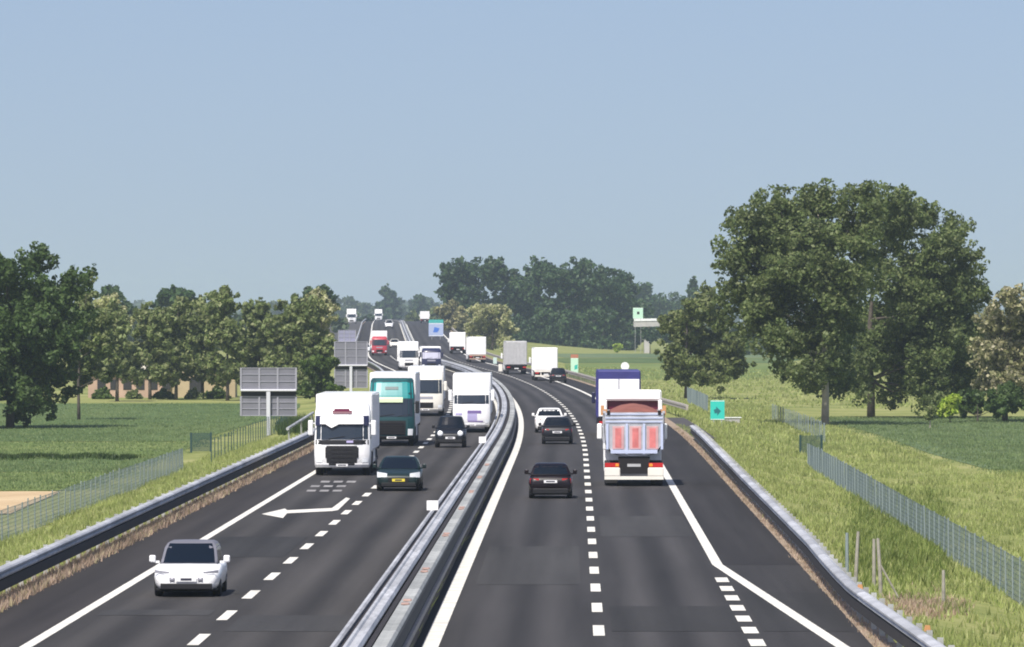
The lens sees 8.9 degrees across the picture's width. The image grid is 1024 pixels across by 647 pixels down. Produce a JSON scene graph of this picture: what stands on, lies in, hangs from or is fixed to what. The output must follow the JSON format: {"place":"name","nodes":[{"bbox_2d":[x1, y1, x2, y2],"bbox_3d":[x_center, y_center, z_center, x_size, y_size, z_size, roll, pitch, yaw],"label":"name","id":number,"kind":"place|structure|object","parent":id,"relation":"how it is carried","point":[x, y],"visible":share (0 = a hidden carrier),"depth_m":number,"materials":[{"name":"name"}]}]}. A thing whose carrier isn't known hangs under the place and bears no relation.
{"place":"outdoors","nodes":[
{"label":"outdoors","id":0,"kind":"place"},
{"bbox_2d":[0,491,59,513],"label":"bare field","id":1,"kind":"structure","parent":0,"point":[12,498],"depth_m":315.63,"materials":[{"name":"soil"}]},
{"bbox_2d":[0,473,102,489],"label":"light field","id":2,"kind":"structure","parent":0,"point":[55,484],"depth_m":349.49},
{"bbox_2d":[0,458,160,471],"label":"crop field","id":3,"kind":"structure","parent":0,"point":[96,462],"depth_m":390.02,"materials":[{"name":"plant"}]},
{"bbox_2d":[0,442,194,456],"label":"light field","id":4,"kind":"structure","parent":0,"point":[110,444],"depth_m":440.98,"materials":[{"name":"green plant"}]},
{"bbox_2d":[0,402,299,490],"bbox_3d":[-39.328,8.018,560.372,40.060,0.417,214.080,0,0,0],"label":"crop field","id":5,"kind":"structure","parent":0,"point":[182,408],"depth_m":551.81,"materials":[{"name":"green plant"}]},
{"bbox_2d":[149,539,229,595],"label":"car","id":6,"kind":"object","parent":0,"point":[192,565],"visible":1,"depth_m":169.11,"materials":[{"name":"white paint"}]},
{"bbox_2d":[0,319,392,646],"bbox_3d":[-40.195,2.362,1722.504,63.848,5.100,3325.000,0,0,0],"label":"shoulder","id":7,"kind":"object","parent":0,"point":[31,617],"visible":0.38,"depth_m":190.93},
{"bbox_2d":[26,321,375,584],"bbox_3d":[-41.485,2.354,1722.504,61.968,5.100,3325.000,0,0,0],"label":"verge soil","id":8,"kind":"structure","parent":0,"point":[367,367],"depth_m":1123.59,"materials":[{"name":"soil"}]},
{"bbox_2d":[0,319,383,593],"bbox_3d":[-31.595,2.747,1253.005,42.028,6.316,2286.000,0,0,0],"label":"guard rail","id":9,"kind":"object","parent":8,"relation":"on","point":[22,568],"visible":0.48,"depth_m":214.17,"materials":[{"name":"metal"}]},
{"bbox_2d":[62,312,349,350],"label":"distant wood","id":10,"kind":"object","parent":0,"point":[339,324],"visible":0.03,"depth_m":1499.42,"materials":[{"name":"plant"}]},
{"bbox_2d":[32,320,496,646],"bbox_3d":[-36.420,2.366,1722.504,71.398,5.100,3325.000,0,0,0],"label":"road","id":11,"kind":"structure","parent":0,"point":[342,565],"depth_m":191.04,"materials":[{"name":"grey asphalt"}]},
{"bbox_2d":[98,610,214,614],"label":"road patch","id":12,"kind":"object","parent":11,"relation":"on","point":[156,612],"visible":1,"depth_m":159.46,"materials":[{"name":"asphalt"}]},
{"bbox_2d":[214,537,306,556],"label":"road patch","id":13,"kind":"object","parent":11,"relation":"on","point":[257,546],"visible":0.75,"depth_m":205.77,"materials":[{"name":"grey asphalt"}]},
{"bbox_2d":[226,615,352,630],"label":"road patch","id":14,"kind":"object","parent":11,"relation":"on","point":[290,622],"visible":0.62,"depth_m":153.78,"materials":[{"name":"grey asphalt"}]},
{"bbox_2d":[264,498,349,517],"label":"road arrow","id":15,"kind":"object","parent":11,"relation":"on","point":[281,513],"visible":1,"depth_m":242.42,"materials":[{"name":"paint"}]},
{"bbox_2d":[370,371,419,445],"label":"lorry","id":16,"kind":"object","parent":11,"relation":"on","point":[399,405],"visible":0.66,"depth_m":361.65,"materials":[{"name":"teal paint"}]},
{"bbox_2d":[373,456,425,490],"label":"car","id":17,"kind":"object","parent":11,"relation":"on","point":[399,471],"visible":1,"depth_m":269.84,"materials":[{"name":"black paint"}]},
{"bbox_2d":[397,341,419,369],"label":"lorry","id":18,"kind":"object","parent":11,"relation":"on","point":[408,354],"visible":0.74,"depth_m":856.43,"materials":[{"name":"white paint"}]},
{"bbox_2d":[408,365,446,415],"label":"lorry","id":19,"kind":"object","parent":11,"relation":"on","point":[433,385],"visible":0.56,"depth_m":468.37,"materials":[{"name":"beige paint"}]},
{"bbox_2d":[419,346,442,364],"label":"lorry","id":20,"kind":"object","parent":11,"relation":"on","point":[430,355],"visible":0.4,"depth_m":848.78,"materials":[{"name":"blue paint"}]},
{"bbox_2d":[432,416,469,446],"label":"car","id":21,"kind":"object","parent":11,"relation":"on","point":[450,429],"visible":1,"depth_m":357.90,"materials":[{"name":"black paint"}]},
{"bbox_2d":[272,412,314,435],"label":"weeds","id":22,"kind":"object","parent":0,"point":[283,426],"visible":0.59,"depth_m":455.52,"materials":[{"name":"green plant"}]},
{"bbox_2d":[308,391,378,474],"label":"lorry","id":23,"kind":"object","parent":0,"point":[346,431],"visible":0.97,"depth_m":295.33,"materials":[{"name":"white paint"}]},
{"bbox_2d":[370,331,388,354],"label":"lorry","id":24,"kind":"object","parent":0,"point":[379,341],"visible":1,"depth_m":1075.21,"materials":[{"name":"red paint"}]},
{"bbox_2d":[448,372,494,431],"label":"lorry","id":25,"kind":"object","parent":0,"point":[473,395],"visible":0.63,"depth_m":402.95,"materials":[{"name":"white paint"}]},
{"bbox_2d":[0,323,1023,646],"bbox_3d":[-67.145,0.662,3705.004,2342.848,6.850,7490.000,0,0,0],"label":"ground","id":26,"kind":"structure","parent":0,"point":[308,405],"depth_m":441.39,"materials":[{"name":"green plant"}]},
{"bbox_2d":[0,241,99,427],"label":"broadleaf tree","id":27,"kind":"object","parent":26,"relation":"on","point":[39,330],"visible":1,"depth_m":517.30,"materials":[{"name":"green plant"}]},
{"bbox_2d":[0,451,143,460],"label":"ditch weeds","id":28,"kind":"object","parent":26,"relation":"on","point":[28,456],"visible":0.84,"depth_m":406.57,"materials":[{"name":"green plant"}]},
{"bbox_2d":[0,448,182,540],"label":"wire fence","id":29,"kind":"object","parent":26,"relation":"on","point":[126,472],"visible":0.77,"depth_m":284.99,"materials":[{"name":"grey metal"}]},
{"bbox_2d":[65,271,121,419],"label":"broadleaf tree","id":30,"kind":"object","parent":26,"relation":"on","point":[100,345],"visible":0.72,"depth_m":559.28,"materials":[{"name":"green plant"}]},
{"bbox_2d":[92,292,135,337],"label":"broadleaf tree","id":31,"kind":"object","parent":26,"relation":"on","point":[103,301],"visible":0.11,"depth_m":739.56,"materials":[{"name":"green plant"}]},
{"bbox_2d":[99,284,136,331],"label":"broadleaf tree","id":32,"kind":"object","parent":26,"relation":"on","point":[109,289],"visible":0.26,"depth_m":1098.90,"materials":[{"name":"green plant"}]},
{"bbox_2d":[90,297,150,401],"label":"broadleaf tree","id":33,"kind":"object","parent":26,"relation":"on","point":[128,356],"visible":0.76,"depth_m":678.52,"materials":[{"name":"green plant"}]},
{"bbox_2d":[131,301,175,399],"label":"broadleaf tree","id":34,"kind":"object","parent":26,"relation":"on","point":[159,356],"visible":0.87,"depth_m":694.75,"materials":[{"name":"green plant"}]},
{"bbox_2d":[0,431,312,594],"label":"grass","id":35,"kind":"structure","parent":26,"relation":"on","point":[118,503],"depth_m":283.15,"materials":[{"name":"green plant"}]},
{"bbox_2d":[0,441,313,611],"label":"dry grass","id":36,"kind":"structure","parent":26,"relation":"on","point":[34,586],"depth_m":209.67,"materials":[{"name":"beige plant"}]},
{"bbox_2d":[88,365,236,397],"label":"farm building","id":37,"kind":"structure","parent":26,"relation":"on","point":[184,387],"depth_m":712.01,"materials":[{"name":"pink paint"}]},
{"bbox_2d":[149,284,197,309],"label":"broadleaf tree","id":38,"kind":"object","parent":26,"relation":"on","point":[165,297],"visible":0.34,"depth_m":1099.02,"materials":[{"name":"green plant"}]},
{"bbox_2d":[146,295,204,399],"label":"broadleaf tree","id":39,"kind":"object","parent":26,"relation":"on","point":[175,321],"visible":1,"depth_m":690.27,"materials":[{"name":"green plant"}]},
{"bbox_2d":[178,292,217,398],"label":"broadleaf tree","id":40,"kind":"object","parent":26,"relation":"on","point":[199,374],"visible":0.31,"depth_m":700.75,"materials":[{"name":"green plant"}]},
{"bbox_2d":[190,432,211,452],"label":"field gate","id":41,"kind":"structure","parent":26,"relation":"on","point":[199,441],"depth_m":414.33,"materials":[{"name":"teal"}]},
{"bbox_2d":[198,285,245,400],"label":"broadleaf tree","id":42,"kind":"object","parent":26,"relation":"on","point":[222,330],"visible":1,"depth_m":681.85,"materials":[{"name":"green plant"}]},
{"bbox_2d":[211,416,294,461],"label":"wire fence","id":43,"kind":"object","parent":26,"relation":"on","point":[274,418],"visible":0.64,"depth_m":419.99,"materials":[{"name":"grey"}]},
{"bbox_2d":[228,297,279,385],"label":"broadleaf tree","id":44,"kind":"object","parent":26,"relation":"on","point":[254,317],"visible":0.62,"depth_m":696.42,"materials":[{"name":"green plant"}]},
{"bbox_2d":[240,368,296,435],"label":"road sign","id":45,"kind":"object","parent":26,"relation":"on","point":[267,392],"visible":0.94,"depth_m":461.10,"materials":[{"name":"grey metal"}]},
{"bbox_2d":[253,293,319,368],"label":"broadleaf tree","id":46,"kind":"object","parent":26,"relation":"on","point":[277,353],"visible":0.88,"depth_m":684.74,"materials":[{"name":"green plant"}]},
{"bbox_2d":[281,294,335,396],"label":"broadleaf tree","id":47,"kind":"object","parent":26,"relation":"on","point":[323,344],"visible":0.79,"depth_m":684.80,"materials":[{"name":"green plant"}]},
{"bbox_2d":[296,353,346,401],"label":"bush","id":48,"kind":"object","parent":26,"relation":"on","point":[313,366],"visible":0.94,"depth_m":639.28,"materials":[{"name":"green plant"}]},
{"bbox_2d":[304,286,340,355],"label":"broadleaf tree","id":49,"kind":"object","parent":26,"relation":"on","point":[325,321],"visible":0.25,"depth_m":730.01,"materials":[{"name":"green plant"}]},
{"bbox_2d":[334,341,367,390],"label":"road sign","id":50,"kind":"object","parent":26,"relation":"on","point":[350,370],"visible":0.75,"depth_m":660.00,"materials":[{"name":"grey metal"}]},
{"bbox_2d":[373,283,402,319],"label":"broadleaf tree","id":51,"kind":"object","parent":26,"relation":"on","point":[387,303],"visible":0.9,"depth_m":2898.20,"materials":[{"name":"green plant"}]},
{"bbox_2d":[408,293,430,315],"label":"broadleaf tree","id":52,"kind":"object","parent":26,"relation":"on","point":[420,304],"visible":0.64,"depth_m":2998.32,"materials":[{"name":"green plant"}]},
{"bbox_2d":[395,320,509,416],"bbox_3d":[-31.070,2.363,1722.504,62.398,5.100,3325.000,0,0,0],"label":"median strip","id":53,"kind":"object","parent":26,"relation":"on","point":[456,371],"visible":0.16,"depth_m":588.33,"materials":[{"name":"concrete"}]},
{"bbox_2d":[330,320,516,646],"bbox_3d":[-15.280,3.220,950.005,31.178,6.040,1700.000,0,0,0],"label":"central barrier","id":54,"kind":"object","parent":53,"relation":"on","point":[393,609],"visible":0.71,"depth_m":178.44,"materials":[{"name":"metal"}]},
{"bbox_2d":[433,299,474,336],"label":"broadleaf tree","id":55,"kind":"object","parent":26,"relation":"on","point":[445,312],"visible":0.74,"depth_m":1548.43,"materials":[{"name":"green plant"}]},
{"bbox_2d":[433,255,507,335],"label":"broadleaf tree","id":56,"kind":"object","parent":26,"relation":"on","point":[460,281],"visible":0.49,"depth_m":1657.40,"materials":[{"name":"green plant"}]},
{"bbox_2d":[269,295,690,318],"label":"distant wood","id":57,"kind":"object","parent":26,"relation":"on","point":[362,308],"visible":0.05,"depth_m":3564.24,"materials":[{"name":"green plant"}]},
{"bbox_2d":[464,302,520,351],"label":"broadleaf tree","id":58,"kind":"object","parent":26,"relation":"on","point":[495,326],"visible":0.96,"depth_m":1249.43,"materials":[{"name":"green plant"}]},
{"bbox_2d":[478,255,547,320],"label":"broadleaf tree","id":59,"kind":"object","parent":26,"relation":"on","point":[510,293],"visible":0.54,"depth_m":1637.93,"materials":[{"name":"green plant"}]},
{"bbox_2d":[509,312,548,343],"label":"broadleaf tree","id":60,"kind":"object","parent":26,"relation":"on","point":[530,331],"visible":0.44,"depth_m":1586.07,"materials":[{"name":"green plant"}]},
{"bbox_2d":[519,255,578,316],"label":"broadleaf tree","id":61,"kind":"object","parent":26,"relation":"on","point":[531,291],"visible":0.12,"depth_m":1618.53,"materials":[{"name":"green plant"}]},
{"bbox_2d":[93,296,1018,324],"bbox_3d":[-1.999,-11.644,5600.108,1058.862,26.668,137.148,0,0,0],"label":"distant wood","id":62,"kind":"object","parent":26,"relation":"on","point":[139,302],"visible":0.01,"depth_m":5563.96,"materials":[{"name":"plant"}]},
{"bbox_2d":[435,319,688,409],"bbox_3d":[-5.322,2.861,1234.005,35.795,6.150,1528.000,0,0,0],"label":"guard rail","id":63,"kind":"object","parent":26,"relation":"on","point":[592,379],"visible":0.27,"depth_m":689.78,"materials":[{"name":"metal"}]},
{"bbox_2d":[531,256,599,343],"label":"broadleaf tree","id":64,"kind":"object","parent":26,"relation":"on","point":[563,288],"visible":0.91,"depth_m":1577.87,"materials":[{"name":"green plant"}]},
{"bbox_2d":[546,305,617,348],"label":"broadleaf tree","id":65,"kind":"object","parent":26,"relation":"on","point":[569,328],"visible":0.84,"depth_m":1567.83,"materials":[{"name":"green plant"}]},
{"bbox_2d":[571,264,634,348],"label":"broadleaf tree","id":66,"kind":"object","parent":26,"relation":"on","point":[610,293],"visible":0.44,"depth_m":1618.38,"materials":[{"name":"green plant"}]},
{"bbox_2d":[606,267,654,349],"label":"broadleaf tree","id":67,"kind":"object","parent":26,"relation":"on","point":[631,339],"visible":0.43,"depth_m":1647.73,"materials":[{"name":"green plant"}]},
{"bbox_2d":[630,281,669,338],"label":"broadleaf tree","id":68,"kind":"object","parent":26,"relation":"on","point":[645,295],"visible":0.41,"depth_m":2296.09,"materials":[{"name":"green plant"}]},
{"bbox_2d":[633,318,669,352],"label":"overpass","id":69,"kind":"object","parent":26,"relation":"on","point":[651,322],"visible":0.33,"depth_m":1520.00,"materials":[{"name":"concrete"}]},
{"bbox_2d":[651,291,687,326],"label":"broadleaf tree","id":70,"kind":"object","parent":26,"relation":"on","point":[672,305],"visible":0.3,"depth_m":2297.20,"materials":[{"name":"green plant"}]},
{"bbox_2d":[451,331,896,646],"bbox_3d":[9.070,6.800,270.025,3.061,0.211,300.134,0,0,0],"label":"dry grass","id":71,"kind":"structure","parent":26,"relation":"on","point":[855,617],"depth_m":200.90,"materials":[{"name":"brown plant"}]},
{"bbox_2d":[690,425,954,646],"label":"guard rail","id":72,"kind":"object","parent":71,"relation":"on","point":[900,629],"visible":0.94,"depth_m":169.95,"materials":[{"name":"metal"}]},
{"bbox_2d":[687,387,707,410],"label":"wire fence","id":73,"kind":"object","parent":26,"relation":"on","point":[697,398],"visible":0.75,"depth_m":600.95,"materials":[{"name":"grey"}]},
{"bbox_2d":[653,279,757,397],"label":"broadleaf tree","id":74,"kind":"object","parent":26,"relation":"on","point":[725,358],"visible":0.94,"depth_m":678.68,"materials":[{"name":"green plant"}]},
{"bbox_2d":[710,400,724,421],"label":"road sign","id":75,"kind":"object","parent":26,"relation":"on","point":[717,409],"visible":0.92,"depth_m":474.75,"materials":[{"name":"teal"}]},
{"bbox_2d":[772,404,824,440],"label":"wire fence","id":76,"kind":"object","parent":26,"relation":"on","point":[807,423],"visible":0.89,"depth_m":486.98,"materials":[{"name":"grey"}]},
{"bbox_2d":[709,177,888,424],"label":"broadleaf tree","id":77,"kind":"object","parent":26,"relation":"on","point":[792,268],"visible":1,"depth_m":518.01,"materials":[{"name":"green plant"}]},
{"bbox_2d":[876,538,898,597],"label":"wooden post","id":78,"kind":"object","parent":26,"relation":"on","point":[880,568],"visible":0.79,"depth_m":173.28,"materials":[{"name":"grey wood"}]},
{"bbox_2d":[834,472,958,598],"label":"weeds","id":79,"kind":"object","parent":26,"relation":"on","point":[887,544],"visible":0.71,"depth_m":222.36,"materials":[{"name":"green plant"}]},
{"bbox_2d":[807,443,1023,604],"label":"wire fence","id":80,"kind":"object","parent":26,"relation":"on","point":[854,480],"visible":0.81,"depth_m":239.34,"materials":[{"name":"grey metal"}]},
{"bbox_2d":[840,182,993,417],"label":"broadleaf tree","id":81,"kind":"object","parent":26,"relation":"on","point":[919,324],"visible":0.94,"depth_m":555.99,"materials":[{"name":"green plant"}]},
{"bbox_2d":[935,393,961,422],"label":"bush","id":82,"kind":"object","parent":26,"relation":"on","point":[948,407],"visible":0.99,"depth_m":534.59,"materials":[{"name":"green plant"}]},
{"bbox_2d":[951,380,1023,421],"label":"bush","id":83,"kind":"object","parent":26,"relation":"on","point":[1008,399],"visible":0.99,"depth_m":539.73,"materials":[{"name":"green plant"}]},
{"bbox_2d":[965,283,1023,420],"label":"broadleaf tree","id":84,"kind":"object","parent":26,"relation":"on","point":[999,355],"visible":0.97,"depth_m":543.97,"materials":[{"name":"green plant"}]},
{"bbox_2d":[0,0,1023,321],"label":"sky","id":85,"kind":"structure","parent":0,"point":[271,150],"materials":[{"name":"blue"}]},
{"bbox_2d":[501,341,526,373],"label":"lorry","id":86,"kind":"object","parent":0,"point":[514,355],"visible":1,"depth_m":798.65,"materials":[{"name":"white paint"}]},
{"bbox_2d":[532,408,566,431],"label":"car","id":87,"kind":"object","parent":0,"point":[542,414],"visible":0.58,"depth_m":403.03,"materials":[{"name":"white paint"}]},
{"bbox_2d":[524,462,576,497],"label":"car","id":88,"kind":"object","parent":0,"point":[550,478],"visible":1,"depth_m":258.39,"materials":[{"name":"black paint"}]},
{"bbox_2d":[538,417,575,443],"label":"car","id":89,"kind":"object","parent":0,"point":[557,428],"visible":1,"depth_m":367.03,"materials":[{"name":"black paint"}]},
{"bbox_2d":[443,330,799,564],"bbox_3d":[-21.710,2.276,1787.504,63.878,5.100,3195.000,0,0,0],"label":"shoulder","id":90,"kind":"object","parent":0,"point":[735,530],"visible":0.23,"depth_m":243.87},
{"bbox_2d":[597,390,666,484],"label":"lorry","id":91,"kind":"object","parent":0,"point":[634,426],"visible":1,"depth_m":277.07,"materials":[{"name":"white paint"}]},
{"bbox_2d":[397,319,872,646],"bbox_3d":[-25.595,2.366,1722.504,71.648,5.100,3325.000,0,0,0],"label":"road","id":92,"kind":"structure","parent":0,"point":[658,571],"depth_m":187.27,"materials":[{"name":"grey asphalt"}]},
{"bbox_2d":[20,320,848,646],"bbox_3d":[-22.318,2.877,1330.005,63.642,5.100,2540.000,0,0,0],"label":"road markings","id":93,"kind":"object","parent":92,"relation":"on","point":[434,636],"visible":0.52,"depth_m":182.72,"materials":[{"name":"paint"}]},
{"bbox_2d":[448,332,465,353],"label":"lorry","id":94,"kind":"object","parent":92,"relation":"on","point":[457,341],"visible":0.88,"depth_m":1098.43,"materials":[{"name":"white paint"}]},
{"bbox_2d":[464,337,485,361],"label":"lorry","id":95,"kind":"object","parent":92,"relation":"on","point":[474,347],"visible":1,"depth_m":969.06,"materials":[{"name":"white paint"}]},
{"bbox_2d":[475,546,579,584],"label":"road patch","id":96,"kind":"object","parent":92,"relation":"on","point":[530,565],"visible":1,"depth_m":188.60,"materials":[{"name":"grey asphalt"}]},
{"bbox_2d":[529,347,557,380],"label":"lorry","id":97,"kind":"object","parent":92,"relation":"on","point":[543,361],"visible":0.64,"depth_m":719.98,"materials":[{"name":"white paint"}]},
{"bbox_2d":[592,369,640,435],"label":"lorry","id":98,"kind":"object","parent":92,"relation":"on","point":[618,379],"visible":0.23,"depth_m":389.51,"materials":[{"name":"blue paint"}]},
{"bbox_2d":[599,516,692,536],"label":"road patch","id":99,"kind":"object","parent":92,"relation":"on","point":[643,526],"visible":1,"depth_m":224.23,"materials":[{"name":"grey asphalt"}]},
{"bbox_2d":[609,606,742,630],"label":"road patch","id":100,"kind":"object","parent":92,"relation":"on","point":[672,618],"visible":1,"depth_m":156.31,"materials":[{"name":"grey asphalt"}]},
{"bbox_2d":[741,592,852,630],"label":"road patch","id":101,"kind":"object","parent":92,"relation":"on","point":[817,609],"visible":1,"depth_m":159.46,"materials":[{"name":"grey asphalt"}]},
{"bbox_2d":[558,354,780,357],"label":"crop field","id":102,"kind":"structure","parent":0,"point":[623,356],"depth_m":1321.73,"materials":[{"name":"plant"}]},
{"bbox_2d":[565,364,775,379],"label":"light field","id":103,"kind":"structure","parent":0,"point":[658,366],"depth_m":1067.79,"materials":[{"name":"plant"}]},
{"bbox_2d":[558,358,797,362],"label":"crop field","id":104,"kind":"structure","parent":0,"point":[627,360],"depth_m":1208.75,"materials":[{"name":"plant"}]},
{"bbox_2d":[526,365,986,408],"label":"grass","id":105,"kind":"structure","parent":0,"point":[740,390],"depth_m":754.42,"materials":[{"name":"green plant"}]},
{"bbox_2d":[662,396,946,464],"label":"grass","id":106,"kind":"structure","parent":0,"point":[702,418],"depth_m":459.56,"materials":[{"name":"green plant"}]},
{"bbox_2d":[676,423,1023,646],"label":"grass","id":107,"kind":"structure","parent":0,"point":[871,468],"depth_m":272.17,"materials":[{"name":"green plant"}]},
{"bbox_2d":[809,415,1023,474],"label":"crop field","id":108,"kind":"structure","parent":0,"point":[943,450],"depth_m":471.20,"materials":[{"name":"green plant"}]},
{"bbox_2d":[882,581,975,620],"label":"dry grass","id":109,"kind":"structure","parent":0,"point":[921,607],"depth_m":169.81,"materials":[{"name":"beige plant"}]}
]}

